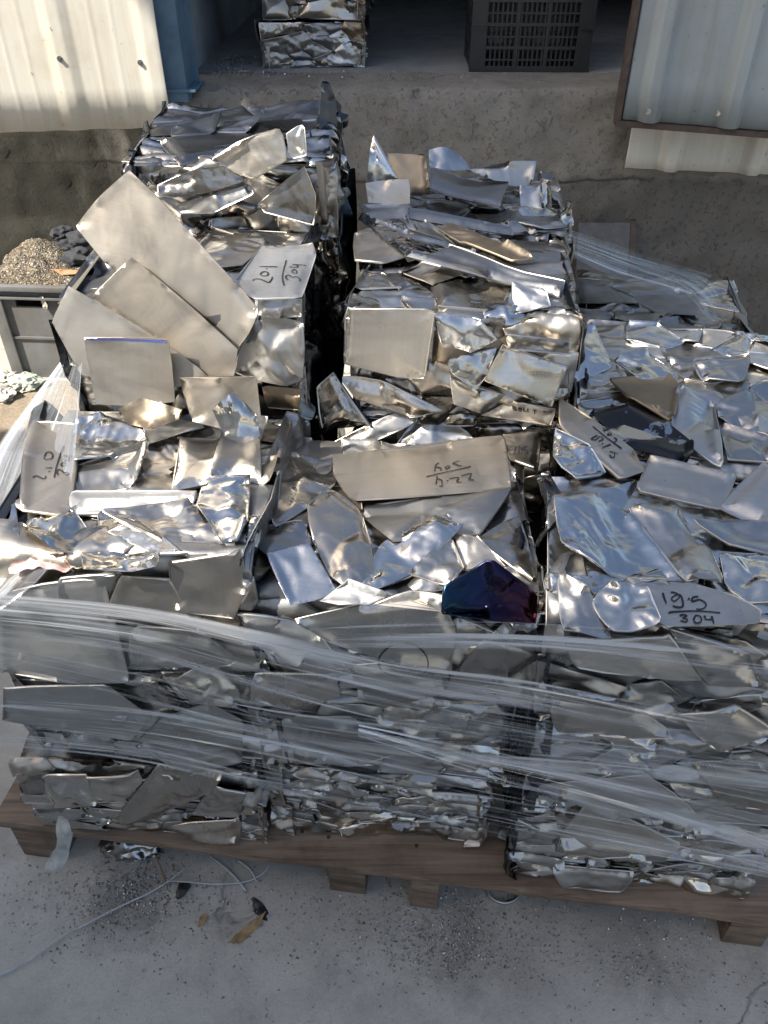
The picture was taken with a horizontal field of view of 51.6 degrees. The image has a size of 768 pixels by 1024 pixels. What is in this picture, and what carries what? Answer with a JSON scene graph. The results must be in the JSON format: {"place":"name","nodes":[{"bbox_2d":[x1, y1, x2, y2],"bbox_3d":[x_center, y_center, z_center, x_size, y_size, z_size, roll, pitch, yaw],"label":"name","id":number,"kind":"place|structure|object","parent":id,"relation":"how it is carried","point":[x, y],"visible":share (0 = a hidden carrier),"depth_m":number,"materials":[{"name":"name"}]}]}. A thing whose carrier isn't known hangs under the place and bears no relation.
{"place":"outdoors","nodes":[
{"label":"outdoors","id":0,"kind":"place"},
{"bbox_2d":[0,377,79,450],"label":"dirt","id":1,"kind":"structure","parent":0,"point":[11,412],"depth_m":2.89,"materials":[{"name":"beige soil"}]},
{"bbox_2d":[0,383,16,403],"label":"crumpled paper","id":2,"kind":"object","parent":1,"relation":"on","point":[7,392],"visible":1,"depth_m":2.90,"materials":[{"name":"white paper"}]},
{"bbox_2d":[0,369,16,383],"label":"crumpled paper","id":3,"kind":"object","parent":1,"relation":"on","point":[5,374],"visible":0.52,"depth_m":2.99,"materials":[{"name":"white paper"}]},
{"bbox_2d":[4,371,44,392],"bbox_3d":[-1.351,-0.494,2.985,0.155,0.049,0.130,0,38,0],"label":"crumpled paper","id":4,"kind":"object","parent":1,"relation":"on","point":[24,382],"visible":0.87,"depth_m":2.96,"materials":[{"name":"white paper"}]},
{"bbox_2d":[121,78,356,306],"bbox_3d":[-0.282,-0.611,1.683,0.437,0.542,0.450,0,38,0],"label":"scrap bale","id":5,"kind":"object","parent":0,"point":[282,167],"visible":0.74,"depth_m":1.48,"materials":[{"name":"metal"}]},
{"bbox_2d":[322,428,342,440],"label":"scrap bale","id":6,"kind":"object","parent":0,"point":[333,434],"visible":0.04,"depth_m":1.82,"materials":[{"name":"metal"}]},
{"bbox_2d":[0,336,767,1023],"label":"ground","id":7,"kind":"structure","parent":0,"point":[72,984],"depth_m":1.42,"materials":[{"name":"concrete"}]},
{"bbox_2d":[0,249,93,377],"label":"storage crate","id":8,"kind":"object","parent":7,"relation":"on","point":[28,339],"visible":0.1,"depth_m":2.94,"materials":[{"name":"grey plastic"}]},
{"bbox_2d":[0,238,80,285],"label":"shavings heap","id":9,"kind":"object","parent":8,"relation":"in","point":[32,261],"visible":0.41,"depth_m":2.87,"materials":[{"name":"silver metal"}]},
{"bbox_2d":[49,225,72,239],"bbox_3d":[-1.223,-1.066,3.011,0.081,0.039,0.107,16,41,20],"label":"rag","id":10,"kind":"object","parent":9,"relation":"on","point":[59,232],"visible":0.84,"depth_m":2.99,"materials":[{"name":"grey fabric"}]},
{"bbox_2d":[55,239,73,249],"bbox_3d":[-1.207,-0.995,2.978,0.122,0.046,0.104,0,38,0],"label":"rag","id":11,"kind":"object","parent":9,"relation":"on","point":[63,244],"visible":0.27,"depth_m":2.96,"materials":[{"name":"grey fabric"}]},
{"bbox_2d":[51,269,77,274],"bbox_3d":[-1.163,-0.869,2.872,0.112,0.020,0.017,-2,39,-3],"label":"cardboard strip","id":12,"kind":"object","parent":9,"relation":"on","point":[64,272],"visible":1,"depth_m":2.87,"materials":[{"name":"brown cardboard"}]},
{"bbox_2d":[59,246,89,265],"bbox_3d":[-1.148,-0.944,2.928,0.143,0.054,0.095,0,38,0],"label":"rag","id":13,"kind":"object","parent":9,"relation":"on","point":[77,256],"visible":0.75,"depth_m":2.90,"materials":[{"name":"grey fabric"}]},
{"bbox_2d":[65,229,89,246],"bbox_3d":[-1.137,-1.033,2.969,0.113,0.054,0.118,0,38,0],"label":"rag","id":14,"kind":"object","parent":9,"relation":"on","point":[76,238],"visible":0.63,"depth_m":2.94,"materials":[{"name":"grey fabric"}]},
{"bbox_2d":[39,296,47,312],"bbox_3d":[-1.224,-0.748,2.861,0.027,0.062,0.009,7,39,9],"label":"paper scrap","id":15,"kind":"object","parent":8,"relation":"hanging from","point":[44,304],"visible":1,"depth_m":2.86,"materials":[{"name":"white paper"}]},
{"bbox_2d":[0,867,185,974],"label":"plastic strap","id":16,"kind":"object","parent":7,"relation":"on","point":[40,951],"visible":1,"depth_m":1.45,"materials":[{"name":"grey plastic"}]},
{"bbox_2d":[98,840,163,861],"bbox_3d":[-0.497,0.641,1.559,0.135,0.056,0.080,0,38,0],"label":"foil scrap","id":17,"kind":"object","parent":7,"relation":"on","point":[117,851],"visible":0.46,"depth_m":1.54,"materials":[{"name":"metal"}]},
{"bbox_2d":[154,856,167,890],"bbox_3d":[-0.433,0.688,1.530,0.010,0.005,0.096,-23,44,-27],"label":"string","id":18,"kind":"object","parent":7,"relation":"on","point":[155,857],"visible":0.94,"depth_m":1.52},
{"bbox_2d":[176,882,190,899],"bbox_3d":[-0.380,0.716,1.504,0.026,0.010,0.034,0,38,0],"label":"plastic offcut","id":19,"kind":"object","parent":7,"relation":"on","point":[182,889],"visible":1,"depth_m":1.50,"materials":[{"name":"black plastic"}]},
{"bbox_2d":[198,913,207,926],"bbox_3d":[-0.335,0.750,1.459,0.013,0.007,0.027,18,42,21],"label":"dry leaf","id":20,"kind":"object","parent":7,"relation":"on","point":[202,919],"visible":1,"depth_m":1.46,"materials":[{"name":"brown plant"}]},
{"bbox_2d":[167,863,269,884],"bbox_3d":[-0.314,0.700,1.517,0.197,0.005,0.034,-7,39,-9],"label":"plastic strap","id":21,"kind":"object","parent":7,"relation":"on","point":[234,883],"visible":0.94,"depth_m":1.51,"materials":[{"name":"plastic"}]},
{"bbox_2d":[189,0,261,67],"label":"warehouse","id":22,"kind":"structure","parent":7,"relation":"on","point":[216,24],"depth_m":3.39,"materials":[{"name":"blue metal"}]},
{"bbox_2d":[209,855,246,890],"bbox_3d":[-0.299,0.692,1.526,0.106,0.005,0.008,28,46,30],"label":"plastic strap","id":23,"kind":"object","parent":7,"relation":"on","point":[228,871],"visible":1,"depth_m":1.53,"materials":[{"name":"grey plastic"}]},
{"bbox_2d":[237,859,257,881],"bbox_3d":[-0.261,0.690,1.530,0.060,0.004,0.010,31,48,33],"label":"plastic strap","id":24,"kind":"object","parent":7,"relation":"on","point":[247,867],"visible":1,"depth_m":1.53,"materials":[{"name":"grey plastic"}]},
{"bbox_2d":[230,911,265,943],"bbox_3d":[-0.245,0.757,1.445,0.079,0.019,0.018,-31,48,-33],"label":"dry leaf","id":25,"kind":"object","parent":7,"relation":"on","point":[245,932],"visible":1,"depth_m":1.45,"materials":[{"name":"brown plant"}]},
{"bbox_2d":[251,897,269,920],"bbox_3d":[-0.230,0.743,1.478,0.059,0.012,0.021,31,48,33],"label":"plastic offcut","id":26,"kind":"object","parent":7,"relation":"on","point":[259,906],"visible":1,"depth_m":1.48,"materials":[{"name":"black plastic"}]},
{"bbox_2d":[0,0,767,334],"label":"loading dock","id":27,"kind":"object","parent":7,"relation":"on","point":[574,140],"visible":0.37,"depth_m":3.03,"materials":[{"name":"concrete"}]},
{"bbox_2d":[153,0,203,101],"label":"steel post","id":28,"kind":"object","parent":27,"relation":"on","point":[173,19],"visible":0.66,"depth_m":2.68,"materials":[{"name":"blue metal"}]},
{"bbox_2d":[0,0,167,132],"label":"wall cladding","id":29,"kind":"structure","parent":28,"relation":"attached to","point":[73,65],"depth_m":2.65,"materials":[{"name":"metal"}]},
{"bbox_2d":[254,13,369,68],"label":"scrap bale","id":30,"kind":"object","parent":27,"relation":"on","point":[295,43],"visible":0.88,"depth_m":3.04,"materials":[{"name":"metal"}]},
{"bbox_2d":[262,0,374,21],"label":"scrap bale","id":31,"kind":"object","parent":30,"relation":"on","point":[314,9],"visible":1,"depth_m":2.98,"materials":[{"name":"metal"}]},
{"bbox_2d":[198,52,567,82],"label":"dock shavings","id":32,"kind":"object","parent":27,"relation":"on","point":[223,69],"visible":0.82,"depth_m":3.03,"materials":[{"name":"metal"}]},
{"bbox_2d":[464,0,597,72],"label":"plastic crate","id":33,"kind":"object","parent":27,"relation":"on","point":[570,51],"visible":1,"depth_m":2.97,"materials":[{"name":"black plastic"}]},
{"bbox_2d":[613,0,767,137],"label":"metal door","id":34,"kind":"structure","parent":27,"relation":"attached to","point":[696,66],"depth_m":2.57,"materials":[{"name":"grey metal"}]},
{"bbox_2d":[625,128,767,175],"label":"cladding strip","id":35,"kind":"object","parent":34,"relation":"attached to","point":[667,151],"visible":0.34,"depth_m":2.85,"materials":[{"name":"white metal"}]},
{"bbox_2d":[0,843,767,1023],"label":"steel shavings","id":36,"kind":"object","parent":7,"relation":"on","point":[358,922],"visible":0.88,"depth_m":1.45},
{"bbox_2d":[26,850,767,1021],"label":"dirt crumbs","id":37,"kind":"object","parent":7,"relation":"on","point":[381,932],"visible":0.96,"depth_m":1.43,"materials":[{"name":"soil"}]},
{"bbox_2d":[485,890,519,904],"bbox_3d":[0.226,0.710,1.511,0.074,0.006,0.074,0,38,0],"label":"metal ring","id":38,"kind":"object","parent":7,"relation":"on","point":[491,897],"visible":0.37,"depth_m":1.49,"materials":[{"name":"metal"}]},
{"bbox_2d":[576,219,635,275],"bbox_3d":[0.851,-0.843,3.082,0.219,0.493,0.273,0,38,0],"label":"leaning panel","id":39,"kind":"object","parent":7,"relation":"on","point":[614,241],"visible":0.3,"depth_m":3.04,"materials":[{"name":"grey metal"}]},
{"bbox_2d":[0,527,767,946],"bbox_3d":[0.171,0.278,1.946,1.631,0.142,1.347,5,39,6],"label":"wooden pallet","id":40,"kind":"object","parent":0,"point":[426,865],"visible":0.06,"depth_m":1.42,"materials":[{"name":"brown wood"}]},
{"bbox_2d":[8,732,269,844],"bbox_3d":[-0.400,0.396,1.510,0.464,0.233,0.409,0,38,0],"label":"scrap bale","id":41,"kind":"object","parent":40,"relation":"on","point":[78,790],"visible":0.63,"depth_m":1.35,"materials":[{"name":"metal"}]},
{"bbox_2d":[45,816,72,874],"bbox_3d":[-0.566,0.581,1.373,0.066,0.116,0.029,-30,48,-32],"label":"film scrap","id":42,"kind":"object","parent":41,"relation":"hanging from","point":[56,861],"visible":1,"depth_m":1.38,"materials":[{"name":"white plastic"}]},
{"bbox_2d":[0,579,280,775],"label":"scrap bale","id":43,"kind":"object","parent":41,"relation":"on","point":[188,688],"visible":0.58,"depth_m":1.19,"materials":[{"name":"metal"}]},
{"bbox_2d":[0,400,304,671],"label":"scrap bale","id":44,"kind":"object","parent":43,"relation":"on","point":[174,517],"visible":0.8,"depth_m":1.12,"materials":[{"name":"metal"}]},
{"bbox_2d":[9,558,75,573],"bbox_3d":[-0.460,0.060,1.070,0.106,0.024,0.051,0,38,0],"label":"plastic scrap","id":45,"kind":"object","parent":44,"relation":"on","point":[30,563],"visible":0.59,"depth_m":1.06,"materials":[{"name":"white plastic"}]},
{"bbox_2d":[84,337,174,405],"bbox_3d":[-0.392,-0.217,1.230,0.130,0.106,0.028,0,38,0],"label":"steel sheet","id":46,"kind":"object","parent":44,"relation":"on","point":[124,370],"visible":0.94,"depth_m":1.23,"materials":[{"name":"silver metal"}]},
{"bbox_2d":[118,398,181,429],"bbox_3d":[-0.343,-0.143,1.163,0.092,0.039,0.027,6,39,7],"label":"steel sheet","id":47,"kind":"object","parent":44,"relation":"on","point":[145,413],"visible":1,"depth_m":1.16,"materials":[{"name":"silver metal"}]},
{"bbox_2d":[180,376,261,428],"bbox_3d":[-0.247,-0.166,1.198,0.115,0.082,0.032,0,38,0],"label":"steel sheet","id":48,"kind":"object","parent":44,"relation":"on","point":[204,396],"visible":0.67,"depth_m":1.20,"materials":[{"name":"silver metal"}]},
{"bbox_2d":[212,392,259,436],"bbox_3d":[-0.218,-0.143,1.168,0.070,0.057,0.039,0,38,0],"label":"steel sheet","id":49,"kind":"object","parent":44,"relation":"on","point":[235,415],"visible":1,"depth_m":1.17,"materials":[{"name":"silver metal"}]},
{"bbox_2d":[264,762,495,846],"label":"scrap bale","id":50,"kind":"object","parent":40,"relation":"on","point":[446,808],"visible":0.42,"depth_m":1.37,"materials":[{"name":"metal"}]},
{"bbox_2d":[250,661,516,786],"bbox_3d":[0.018,0.210,1.368,0.446,0.292,0.416,0,38,0],"label":"scrap bale","id":51,"kind":"object","parent":50,"relation":"on","point":[494,729],"visible":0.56,"depth_m":1.23,"materials":[{"name":"metal"}]},
{"bbox_2d":[237,430,544,707],"bbox_3d":[0.021,0.060,1.244,0.498,0.278,0.449,0,38,0],"label":"scrap bale","id":52,"kind":"object","parent":51,"relation":"on","point":[361,535],"visible":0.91,"depth_m":1.12,"materials":[{"name":"metal"}]},
{"bbox_2d":[498,722,767,898],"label":"scrap bale","id":53,"kind":"object","parent":40,"relation":"on","point":[591,865],"visible":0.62,"depth_m":1.31,"materials":[{"name":"metal"}]},
{"bbox_2d":[514,695,767,825],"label":"scrap bale","id":54,"kind":"object","parent":53,"relation":"on","point":[727,737],"visible":0.61,"depth_m":1.14,"materials":[{"name":"metal"}]},
{"bbox_2d":[529,469,767,723],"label":"scrap bale","id":55,"kind":"object","parent":54,"relation":"on","point":[621,560],"visible":0.83,"depth_m":1.02,"materials":[{"name":"metal"}]},
{"bbox_2d":[527,513,541,544],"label":"scrap bale","id":56,"kind":"object","parent":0,"point":[535,526],"depth_m":1.55,"materials":[{"name":"metal"}]},
{"bbox_2d":[316,372,560,512],"bbox_3d":[0.112,-0.217,1.573,0.459,0.293,0.414,0,38,0],"label":"scrap bale","id":57,"kind":"object","parent":56,"relation":"on","point":[338,407],"visible":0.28,"depth_m":1.40,"materials":[{"name":"metal"}]},
{"bbox_2d":[341,203,586,429],"bbox_3d":[0.139,-0.379,1.475,0.435,0.252,0.474,4,39,5],"label":"scrap bale","id":58,"kind":"object","parent":57,"relation":"on","point":[461,326],"visible":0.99,"depth_m":1.32,"materials":[{"name":"metal"}]},
{"bbox_2d":[555,428,565,474],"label":"scrap bale","id":59,"kind":"object","parent":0,"point":[558,471],"visible":0.01,"depth_m":1.96,"materials":[{"name":"metal"}]},
{"bbox_2d":[574,269,758,333],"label":"scrap bale","id":60,"kind":"object","parent":59,"relation":"on","point":[603,296],"visible":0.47,"depth_m":1.84,"materials":[{"name":"metal"}]},
{"bbox_2d":[0,245,767,876],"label":"stretch film","id":61,"kind":"object","parent":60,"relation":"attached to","point":[316,653],"visible":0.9,"depth_m":1.05,"materials":[{"name":"clear plastic"}]},
{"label":"scrap bale","id":62,"kind":"object","parent":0,"visible":0},
{"bbox_2d":[553,320,767,520],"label":"scrap bale","id":63,"kind":"object","parent":62,"relation":"on","point":[656,409],"visible":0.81,"depth_m":1.27,"materials":[{"name":"metal"}]},
{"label":"scrap bale","id":64,"kind":"object","parent":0,"visible":0},
{"bbox_2d":[262,334,325,440],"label":"scrap bale","id":65,"kind":"object","parent":64,"relation":"on","point":[282,397],"visible":0.19,"depth_m":1.37,"materials":[{"name":"metal"}]},
{"bbox_2d":[49,215,346,419],"bbox_3d":[-0.295,-0.312,1.447,0.463,0.363,0.383,0,38,0],"label":"scrap bale","id":66,"kind":"object","parent":65,"relation":"on","point":[281,280],"visible":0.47,"depth_m":1.31,"materials":[{"name":"metal"}]},
{"bbox_2d":[52,286,205,386],"bbox_3d":[-0.398,-0.264,1.225,0.235,0.148,0.038,8,39,10],"label":"steel sheet","id":67,"kind":"object","parent":66,"relation":"on","point":[78,317],"visible":0.56,"depth_m":1.23,"materials":[{"name":"silver metal"}]},
{"bbox_2d":[92,258,237,375],"bbox_3d":[-0.338,-0.301,1.229,0.221,0.169,0.033,10,39,12],"label":"steel sheet","id":68,"kind":"object","parent":66,"relation":"on","point":[134,291],"visible":0.97,"depth_m":1.23,"materials":[{"name":"silver metal"}]},
{"bbox_2d":[77,170,257,348],"bbox_3d":[-0.329,-0.379,1.218,0.275,0.260,0.047,8,39,10],"label":"steel sheet","id":69,"kind":"object","parent":66,"relation":"on","point":[128,215],"visible":0.97,"depth_m":1.21,"materials":[{"name":"silver metal"}]},
{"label":"scrap bale","id":70,"kind":"object","parent":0,"visible":0},
{"bbox_2d":[359,134,574,271],"bbox_3d":[0.184,-0.651,1.734,0.474,0.359,0.408,0,38,0],"label":"scrap bale","id":71,"kind":"object","parent":70,"relation":"on","point":[518,200],"visible":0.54,"depth_m":1.65,"materials":[{"name":"metal"}]}
]}

